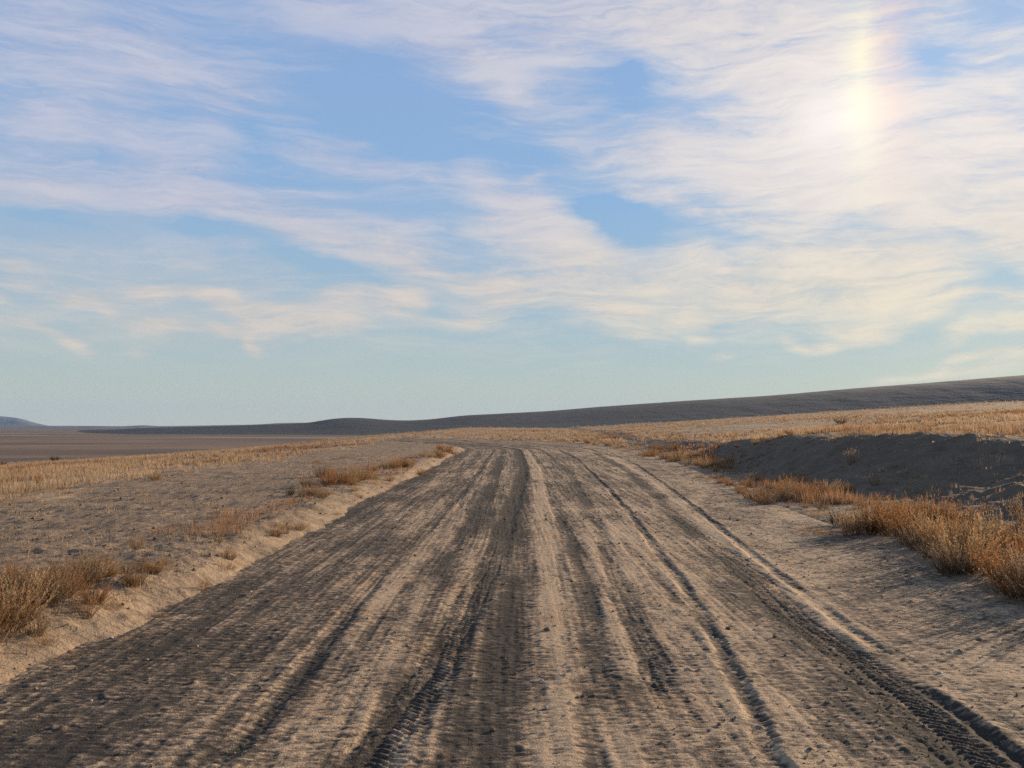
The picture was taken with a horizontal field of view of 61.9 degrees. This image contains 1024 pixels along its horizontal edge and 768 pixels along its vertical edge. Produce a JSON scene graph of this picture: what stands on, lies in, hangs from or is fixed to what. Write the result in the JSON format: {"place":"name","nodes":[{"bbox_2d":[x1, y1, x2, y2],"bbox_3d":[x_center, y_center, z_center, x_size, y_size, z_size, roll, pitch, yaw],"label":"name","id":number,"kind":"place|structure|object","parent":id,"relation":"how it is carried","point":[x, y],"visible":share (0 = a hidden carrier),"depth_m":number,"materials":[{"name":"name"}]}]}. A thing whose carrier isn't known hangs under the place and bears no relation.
{"place":"outdoors","nodes":[
{"label":"outdoors","id":0,"kind":"place"},
{"bbox_2d":[0,416,46,425],"bbox_3d":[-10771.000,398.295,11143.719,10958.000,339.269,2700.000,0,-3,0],"label":"mountain","id":1,"kind":"structure","parent":0,"point":[10,421],"depth_m":10474.55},
{"bbox_2d":[0,423,296,428],"bbox_3d":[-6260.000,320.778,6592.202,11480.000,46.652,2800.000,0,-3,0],"label":"hill","id":2,"kind":"structure","parent":0,"point":[63,427],"depth_m":5957.13,"materials":[{"name":"soil"}]},
{"bbox_2d":[0,438,1023,767],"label":"road","id":3,"kind":"structure","parent":0,"point":[354,722],"depth_m":6.12,"materials":[{"name":"soil"}]},
{"bbox_2d":[0,401,1023,683],"bbox_3d":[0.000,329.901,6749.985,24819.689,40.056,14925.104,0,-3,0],"label":"ground","id":4,"kind":"structure","parent":0,"point":[162,587],"depth_m":18.87,"materials":[{"name":"soil"}]},
{"bbox_2d":[0,586,19,621],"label":"dry weed","id":5,"kind":"object","parent":4,"relation":"on","point":[7,602],"visible":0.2,"depth_m":6.22,"materials":[{"name":"plant"}]},
{"bbox_2d":[0,591,22,632],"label":"dry weed","id":6,"kind":"object","parent":4,"relation":"on","point":[2,618],"visible":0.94,"depth_m":5.96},
{"bbox_2d":[0,612,27,642],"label":"dry weed","id":7,"kind":"object","parent":4,"relation":"on","point":[13,628],"visible":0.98,"depth_m":5.93,"materials":[{"name":"plant"}]},
{"bbox_2d":[0,567,32,594],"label":"dry weed","id":8,"kind":"object","parent":4,"relation":"on","point":[13,583],"visible":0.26,"depth_m":6.87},
{"bbox_2d":[0,558,35,595],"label":"dry weed","id":9,"kind":"object","parent":4,"relation":"on","point":[12,573],"visible":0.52,"depth_m":6.94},
{"bbox_2d":[0,559,43,583],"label":"dry weed","id":10,"kind":"object","parent":4,"relation":"on","point":[1,571],"visible":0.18,"depth_m":7.16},
{"bbox_2d":[0,578,45,618],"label":"dry weed","id":11,"kind":"object","parent":4,"relation":"on","point":[19,596],"visible":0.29,"depth_m":6.32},
{"bbox_2d":[1,565,58,632],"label":"dry weed","id":12,"kind":"object","parent":4,"relation":"on","point":[20,613],"visible":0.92,"depth_m":6.13,"materials":[{"name":"plant"}]},
{"bbox_2d":[8,571,53,609],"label":"dry weed","id":13,"kind":"object","parent":4,"relation":"on","point":[32,590],"visible":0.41,"depth_m":6.51,"materials":[{"name":"plant"}]},
{"bbox_2d":[19,607,55,636],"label":"dry weed","id":14,"kind":"object","parent":4,"relation":"on","point":[40,628],"visible":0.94,"depth_m":6.11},
{"bbox_2d":[11,557,77,607],"bbox_3d":[-3.656,1.559,6.659,0.471,0.385,0.476,0,1,-35],"label":"dry weed","id":15,"kind":"object","parent":4,"relation":"on","point":[59,595],"visible":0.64,"depth_m":6.68,"materials":[{"name":"plant"}]},
{"bbox_2d":[29,631,59,646],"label":"dry weed","id":16,"kind":"object","parent":4,"relation":"on","point":[46,640],"visible":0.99,"depth_m":6.01,"materials":[{"name":"plant"}]},
{"bbox_2d":[21,559,77,593],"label":"dry weed","id":17,"kind":"object","parent":4,"relation":"on","point":[50,575],"visible":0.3,"depth_m":6.94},
{"bbox_2d":[43,556,80,577],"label":"dry weed","id":18,"kind":"object","parent":4,"relation":"on","point":[60,566],"visible":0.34,"depth_m":7.76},
{"bbox_2d":[39,566,91,598],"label":"dry weed","id":19,"kind":"object","parent":4,"relation":"on","point":[73,591],"visible":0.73,"depth_m":6.85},
{"bbox_2d":[45,557,86,591],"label":"dry weed","id":20,"kind":"object","parent":4,"relation":"on","point":[69,573],"visible":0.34,"depth_m":7.21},
{"bbox_2d":[52,550,108,589],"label":"dry weed","id":21,"kind":"object","parent":4,"relation":"on","point":[88,578],"visible":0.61,"depth_m":7.50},
{"bbox_2d":[67,588,105,618],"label":"dry weed","id":22,"kind":"object","parent":4,"relation":"on","point":[87,610],"visible":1,"depth_m":6.67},
{"bbox_2d":[75,577,116,604],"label":"dry weed","id":23,"kind":"object","parent":4,"relation":"on","point":[103,595],"visible":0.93,"depth_m":6.94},
{"bbox_2d":[71,548,120,583],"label":"dry weed","id":24,"kind":"object","parent":4,"relation":"on","point":[104,572],"visible":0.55,"depth_m":7.68,"materials":[{"name":"plant"}]},
{"bbox_2d":[78,547,123,576],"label":"dry weed","id":25,"kind":"object","parent":4,"relation":"on","point":[106,562],"visible":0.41,"depth_m":7.92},
{"bbox_2d":[105,560,121,576],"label":"dry weed","id":26,"kind":"object","parent":4,"relation":"on","point":[114,574],"visible":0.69,"depth_m":7.88,"materials":[{"name":"plant"}]},
{"bbox_2d":[102,599,125,609],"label":"dry weed","id":27,"kind":"object","parent":4,"relation":"on","point":[113,605],"visible":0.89,"depth_m":7.06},
{"bbox_2d":[116,557,138,573],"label":"dry weed","id":28,"kind":"object","parent":4,"relation":"on","point":[132,567],"visible":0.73,"depth_m":8.17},
{"bbox_2d":[121,568,142,587],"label":"dry weed","id":29,"kind":"object","parent":4,"relation":"on","point":[128,581],"visible":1,"depth_m":7.72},
{"bbox_2d":[118,561,149,585],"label":"dry weed","id":30,"kind":"object","parent":4,"relation":"on","point":[141,576],"visible":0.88,"depth_m":7.81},
{"bbox_2d":[126,532,148,549],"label":"dry weed","id":31,"kind":"object","parent":4,"relation":"on","point":[141,543],"visible":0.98,"depth_m":9.76,"materials":[{"name":"plant"}]},
{"bbox_2d":[131,558,152,572],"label":"dry weed","id":32,"kind":"object","parent":4,"relation":"on","point":[137,569],"visible":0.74,"depth_m":8.34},
{"bbox_2d":[147,472,163,480],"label":"dry weed","id":33,"kind":"object","parent":4,"relation":"on","point":[157,477],"visible":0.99,"depth_m":23.30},
{"bbox_2d":[145,559,165,574],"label":"dry weed","id":34,"kind":"object","parent":4,"relation":"on","point":[157,571],"visible":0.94,"depth_m":8.30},
{"bbox_2d":[139,559,187,571],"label":"dry weed","id":35,"kind":"object","parent":4,"relation":"on","point":[169,568],"visible":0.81,"depth_m":8.43,"materials":[{"name":"plant"}]},
{"bbox_2d":[194,578,209,590],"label":"dry weed","id":36,"kind":"object","parent":4,"relation":"on","point":[205,585],"visible":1,"depth_m":8.26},
{"bbox_2d":[210,529,225,542],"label":"dry weed","id":37,"kind":"object","parent":4,"relation":"on","point":[218,537],"visible":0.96,"depth_m":10.51,"materials":[{"name":"plant"}]},
{"bbox_2d":[214,558,236,569],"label":"dry weed","id":38,"kind":"object","parent":4,"relation":"on","point":[228,565],"visible":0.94,"depth_m":9.24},
{"bbox_2d":[222,548,240,559],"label":"dry weed","id":39,"kind":"object","parent":4,"relation":"on","point":[234,555],"visible":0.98,"depth_m":9.69,"materials":[{"name":"plant"}]},
{"bbox_2d":[267,524,284,536],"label":"dry weed","id":40,"kind":"object","parent":4,"relation":"on","point":[277,534],"visible":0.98,"depth_m":11.82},
{"bbox_2d":[280,521,291,533],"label":"dry weed","id":41,"kind":"object","parent":4,"relation":"on","point":[283,526],"visible":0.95,"depth_m":12.14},
{"bbox_2d":[283,486,294,495],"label":"dry weed","id":42,"kind":"object","parent":4,"relation":"on","point":[293,491],"visible":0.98,"depth_m":17.40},
{"bbox_2d":[291,517,310,530],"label":"dry weed","id":43,"kind":"object","parent":4,"relation":"on","point":[296,526],"visible":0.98,"depth_m":12.67,"materials":[{"name":"plant"}]},
{"bbox_2d":[295,487,308,497],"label":"dry weed","id":44,"kind":"object","parent":4,"relation":"on","point":[301,494],"visible":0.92,"depth_m":16.92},
{"bbox_2d":[297,468,317,487],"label":"dry weed","id":45,"kind":"object","parent":4,"relation":"on","point":[305,483],"visible":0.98,"depth_m":19.22,"materials":[{"name":"plant"}]},
{"bbox_2d":[313,487,332,498],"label":"dry weed","id":46,"kind":"object","parent":4,"relation":"on","point":[325,495],"visible":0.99,"depth_m":16.70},
{"bbox_2d":[311,461,335,476],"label":"dry weed","id":47,"kind":"object","parent":4,"relation":"on","point":[322,471],"visible":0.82,"depth_m":23.51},
{"bbox_2d":[315,469,340,486],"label":"dry weed","id":48,"kind":"object","parent":4,"relation":"on","point":[329,480],"visible":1,"depth_m":19.53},
{"bbox_2d":[323,465,354,485],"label":"dry weed","id":49,"kind":"object","parent":4,"relation":"on","point":[341,479],"visible":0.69,"depth_m":20.27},
{"bbox_2d":[333,466,356,482],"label":"dry weed","id":50,"kind":"object","parent":4,"relation":"on","point":[351,476],"visible":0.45,"depth_m":20.80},
{"bbox_2d":[346,465,368,481],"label":"dry weed","id":51,"kind":"object","parent":4,"relation":"on","point":[358,474],"visible":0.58,"depth_m":21.37,"materials":[{"name":"plant"}]},
{"bbox_2d":[343,460,378,479],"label":"dry weed","id":52,"kind":"object","parent":4,"relation":"on","point":[368,475],"visible":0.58,"depth_m":21.93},
{"bbox_2d":[374,457,392,468],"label":"dry weed","id":53,"kind":"object","parent":4,"relation":"on","point":[386,466],"visible":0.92,"depth_m":27.58,"materials":[{"name":"plant"}]},
{"bbox_2d":[387,457,403,468],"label":"dry weed","id":54,"kind":"object","parent":4,"relation":"on","point":[399,465],"visible":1,"depth_m":27.41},
{"bbox_2d":[393,454,410,466],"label":"dry weed","id":55,"kind":"object","parent":4,"relation":"on","point":[404,461],"visible":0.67,"depth_m":29.10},
{"bbox_2d":[427,446,448,458],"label":"dry weed","id":56,"kind":"object","parent":4,"relation":"on","point":[441,454],"visible":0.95,"depth_m":39.07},
{"bbox_2d":[0,399,1023,683],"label":"dry grass","id":57,"kind":"structure","parent":4,"relation":"on","point":[986,421],"depth_m":38.74,"materials":[{"name":"plant"}]},
{"bbox_2d":[0,433,1023,767],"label":"gravel","id":58,"kind":"structure","parent":4,"relation":"on","point":[478,623],"depth_m":7.97,"materials":[{"name":"gravel"}]},
{"bbox_2d":[650,441,664,451],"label":"dry weed","id":59,"kind":"object","parent":4,"relation":"on","point":[658,447],"visible":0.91,"depth_m":50.13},
{"bbox_2d":[663,448,684,461],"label":"dry weed","id":60,"kind":"object","parent":4,"relation":"on","point":[679,456],"visible":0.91,"depth_m":37.28,"materials":[{"name":"plant"}]},
{"bbox_2d":[680,456,694,465],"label":"dry weed","id":61,"kind":"object","parent":4,"relation":"on","point":[688,463],"visible":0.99,"depth_m":33.34,"materials":[{"name":"plant"}]},
{"bbox_2d":[695,452,713,467],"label":"dry weed","id":62,"kind":"object","parent":4,"relation":"on","point":[699,463],"visible":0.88,"depth_m":31.39,"materials":[{"name":"plant"}]},
{"bbox_2d":[706,457,721,468],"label":"dry weed","id":63,"kind":"object","parent":4,"relation":"on","point":[715,461],"visible":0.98,"depth_m":30.82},
{"bbox_2d":[733,480,749,492],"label":"dry weed","id":64,"kind":"object","parent":4,"relation":"on","point":[738,488],"visible":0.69,"depth_m":20.04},
{"bbox_2d":[741,477,755,487],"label":"dry weed","id":65,"kind":"object","parent":4,"relation":"on","point":[747,485],"visible":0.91,"depth_m":21.66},
{"bbox_2d":[739,481,768,498],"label":"dry weed","id":66,"kind":"object","parent":4,"relation":"on","point":[748,494],"visible":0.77,"depth_m":18.57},
{"bbox_2d":[751,488,780,503],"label":"dry weed","id":67,"kind":"object","parent":4,"relation":"on","point":[766,500],"visible":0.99,"depth_m":17.35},
{"bbox_2d":[765,484,796,501],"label":"dry weed","id":68,"kind":"object","parent":4,"relation":"on","point":[786,497],"visible":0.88,"depth_m":17.78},
{"bbox_2d":[772,473,811,494],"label":"dry weed","id":69,"kind":"object","parent":4,"relation":"on","point":[781,485],"visible":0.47,"depth_m":18.91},
{"bbox_2d":[793,483,819,499],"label":"dry weed","id":70,"kind":"object","parent":4,"relation":"on","point":[806,489],"visible":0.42,"depth_m":18.16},
{"bbox_2d":[805,509,828,516],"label":"dry weed","id":71,"kind":"object","parent":4,"relation":"on","point":[810,513],"visible":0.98,"depth_m":14.86,"materials":[{"name":"plant"}]},
{"bbox_2d":[811,498,831,509],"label":"dry weed","id":72,"kind":"object","parent":4,"relation":"on","point":[821,507],"visible":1,"depth_m":15.93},
{"bbox_2d":[807,477,841,496],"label":"dry weed","id":73,"kind":"object","parent":4,"relation":"on","point":[823,489],"visible":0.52,"depth_m":18.54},
{"bbox_2d":[824,508,854,525],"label":"dark shrub","id":74,"kind":"object","parent":4,"relation":"on","point":[833,520],"visible":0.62,"depth_m":13.50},
{"bbox_2d":[828,479,854,493],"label":"dry weed","id":75,"kind":"object","parent":4,"relation":"on","point":[843,486],"visible":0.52,"depth_m":19.42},
{"bbox_2d":[834,511,861,529],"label":"dry weed","id":76,"kind":"object","parent":4,"relation":"on","point":[847,521],"visible":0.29,"depth_m":12.97,"materials":[{"name":"plant"}]},
{"bbox_2d":[832,507,869,534],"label":"dry weed","id":77,"kind":"object","parent":4,"relation":"on","point":[858,529],"visible":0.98,"depth_m":12.42,"materials":[{"name":"plant"}]},
{"bbox_2d":[843,448,861,464],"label":"dry weed","id":78,"kind":"object","parent":4,"relation":"on","point":[852,458],"visible":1,"depth_m":23.15,"materials":[{"name":"plant"}]},
{"bbox_2d":[841,492,894,534],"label":"dry weed","id":79,"kind":"object","parent":4,"relation":"on","point":[866,515],"visible":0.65,"depth_m":12.44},
{"bbox_2d":[851,507,888,534],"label":"dry weed","id":80,"kind":"object","parent":4,"relation":"on","point":[867,530],"visible":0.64,"depth_m":12.42,"materials":[{"name":"plant"}]},
{"bbox_2d":[864,474,884,485],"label":"dry weed","id":81,"kind":"object","parent":4,"relation":"on","point":[870,482],"visible":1,"depth_m":19.91,"materials":[{"name":"plant"}]},
{"bbox_2d":[851,491,925,535],"bbox_3d":[5.483,1.891,12.379,1.067,0.674,1.104,-1,-3,28],"label":"dry weed","id":82,"kind":"object","parent":4,"relation":"on","point":[882,526],"visible":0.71,"depth_m":12.30,"materials":[{"name":"plant"}]},
{"bbox_2d":[868,493,909,519],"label":"dry weed","id":83,"kind":"object","parent":4,"relation":"on","point":[880,501],"visible":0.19,"depth_m":14.14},
{"bbox_2d":[882,494,921,523],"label":"dry weed","id":84,"kind":"object","parent":4,"relation":"on","point":[891,503],"visible":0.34,"depth_m":13.65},
{"bbox_2d":[878,504,940,540],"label":"dry weed","id":85,"kind":"object","parent":4,"relation":"on","point":[895,534],"visible":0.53,"depth_m":11.65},
{"bbox_2d":[896,520,930,548],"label":"dry weed","id":86,"kind":"object","parent":4,"relation":"on","point":[911,544],"visible":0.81,"depth_m":10.89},
{"bbox_2d":[887,501,940,527],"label":"dry weed","id":87,"kind":"object","parent":4,"relation":"on","point":[928,514],"visible":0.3,"depth_m":13.26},
{"bbox_2d":[914,535,940,558],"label":"dry weed","id":88,"kind":"object","parent":4,"relation":"on","point":[925,554],"visible":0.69,"depth_m":10.21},
{"bbox_2d":[909,509,951,548],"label":"dry weed","id":89,"kind":"object","parent":4,"relation":"on","point":[916,528],"visible":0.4,"depth_m":11.00,"materials":[{"name":"plant"}]},
{"bbox_2d":[904,490,958,522],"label":"dry weed","id":90,"kind":"object","parent":4,"relation":"on","point":[930,509],"visible":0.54,"depth_m":13.42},
{"bbox_2d":[908,509,958,541],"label":"dry weed","id":91,"kind":"object","parent":4,"relation":"on","point":[929,522],"visible":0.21,"depth_m":11.72,"materials":[{"name":"plant"}]},
{"bbox_2d":[927,500,968,525],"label":"dry weed","id":92,"kind":"object","parent":4,"relation":"on","point":[934,504],"visible":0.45,"depth_m":13.35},
{"bbox_2d":[929,513,969,535],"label":"dry weed","id":93,"kind":"object","parent":4,"relation":"on","point":[952,523],"visible":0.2,"depth_m":11.85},
{"bbox_2d":[921,538,984,575],"bbox_3d":[4.719,1.865,9.164,0.610,0.413,0.633,2,-3,-37],"label":"dry weed","id":94,"kind":"object","parent":4,"relation":"on","point":[944,568],"visible":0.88,"depth_m":9.10,"materials":[{"name":"plant"}]},
{"bbox_2d":[914,505,992,554],"bbox_3d":[5.417,1.796,10.419,0.880,0.675,0.849,1,-3,-18],"label":"dry weed","id":95,"kind":"object","parent":4,"relation":"on","point":[949,528],"visible":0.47,"depth_m":10.37,"materials":[{"name":"plant"}]},
{"bbox_2d":[921,532,992,573],"bbox_3d":[4.800,1.816,9.213,0.690,0.474,0.698,-4,0,-36],"label":"dry weed","id":96,"kind":"object","parent":4,"relation":"on","point":[947,556],"visible":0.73,"depth_m":9.15,"materials":[{"name":"plant"}]},
{"bbox_2d":[945,500,987,524],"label":"dry weed","id":97,"kind":"object","parent":4,"relation":"on","point":[968,506],"visible":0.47,"depth_m":13.57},
{"bbox_2d":[925,510,1015,565],"bbox_3d":[5.235,1.770,9.730,0.984,0.656,0.973,-5,-7,15],"label":"dry weed","id":98,"kind":"object","parent":4,"relation":"on","point":[976,537],"visible":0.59,"depth_m":9.76,"materials":[{"name":"plant"}]},
{"bbox_2d":[959,505,987,525],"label":"dry weed","id":99,"kind":"object","parent":4,"relation":"on","point":[971,515],"visible":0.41,"depth_m":13.34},
{"bbox_2d":[953,537,1001,573],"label":"dry weed","id":100,"kind":"object","parent":4,"relation":"on","point":[978,553],"visible":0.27,"depth_m":9.15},
{"bbox_2d":[963,517,1007,555],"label":"dry weed","id":101,"kind":"object","parent":4,"relation":"on","point":[995,546],"visible":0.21,"depth_m":10.36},
{"bbox_2d":[957,511,1021,550],"bbox_3d":[6.004,1.851,10.736,0.953,0.565,0.779,-5,-5,15],"label":"dry weed","id":102,"kind":"object","parent":4,"relation":"on","point":[991,528],"visible":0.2,"depth_m":10.67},
{"bbox_2d":[963,537,1020,581],"bbox_3d":[4.947,1.786,8.651,0.608,0.496,0.632,2,-3,-36],"label":"dry weed","id":103,"kind":"object","parent":4,"relation":"on","point":[1003,555],"visible":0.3,"depth_m":8.70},
{"bbox_2d":[963,550,1023,601],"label":"dry weed","id":104,"kind":"object","parent":4,"relation":"on","point":[1006,590],"visible":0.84,"depth_m":7.85,"materials":[{"name":"plant"}]},
{"bbox_2d":[963,534,1023,586],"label":"dry weed","id":105,"kind":"object","parent":4,"relation":"on","point":[991,566],"visible":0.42,"depth_m":8.43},
{"bbox_2d":[977,523,1011,552],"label":"dry weed","id":106,"kind":"object","parent":4,"relation":"on","point":[993,536],"visible":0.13,"depth_m":10.57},
{"bbox_2d":[967,508,1023,551],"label":"dry weed","id":107,"kind":"object","parent":4,"relation":"on","point":[985,519],"visible":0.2,"depth_m":10.69,"materials":[{"name":"plant"}]},
{"bbox_2d":[978,545,1023,592],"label":"dry weed","id":108,"kind":"object","parent":4,"relation":"on","point":[1009,570],"visible":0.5,"depth_m":8.05,"materials":[{"name":"plant"}]},
{"bbox_2d":[996,546,1023,598],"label":"dry weed","id":109,"kind":"object","parent":4,"relation":"on","point":[1018,569],"visible":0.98,"depth_m":7.64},
{"bbox_2d":[999,515,1023,558],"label":"dry weed","id":110,"kind":"object","parent":4,"relation":"on","point":[1017,539],"visible":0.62,"depth_m":10.13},
{"bbox_2d":[1004,498,1023,523],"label":"dry weed","id":111,"kind":"object","parent":4,"relation":"on","point":[1020,514],"visible":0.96,"depth_m":12.94,"materials":[{"name":"plant"}]},
{"bbox_2d":[1006,497,1023,512],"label":"dry weed","id":112,"kind":"object","parent":4,"relation":"on","point":[1013,508],"visible":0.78,"depth_m":14.28,"materials":[{"name":"plant"}]},
{"bbox_2d":[0,0,1023,425],"label":"sky","id":113,"kind":"structure","parent":0,"point":[213,212],"materials":[{"name":"blue"}]},
{"bbox_2d":[78,375,1023,434],"bbox_3d":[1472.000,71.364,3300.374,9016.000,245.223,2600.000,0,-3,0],"label":"hill","id":114,"kind":"structure","parent":0,"point":[1000,389],"depth_m":2561.57,"materials":[{"name":"soil"}]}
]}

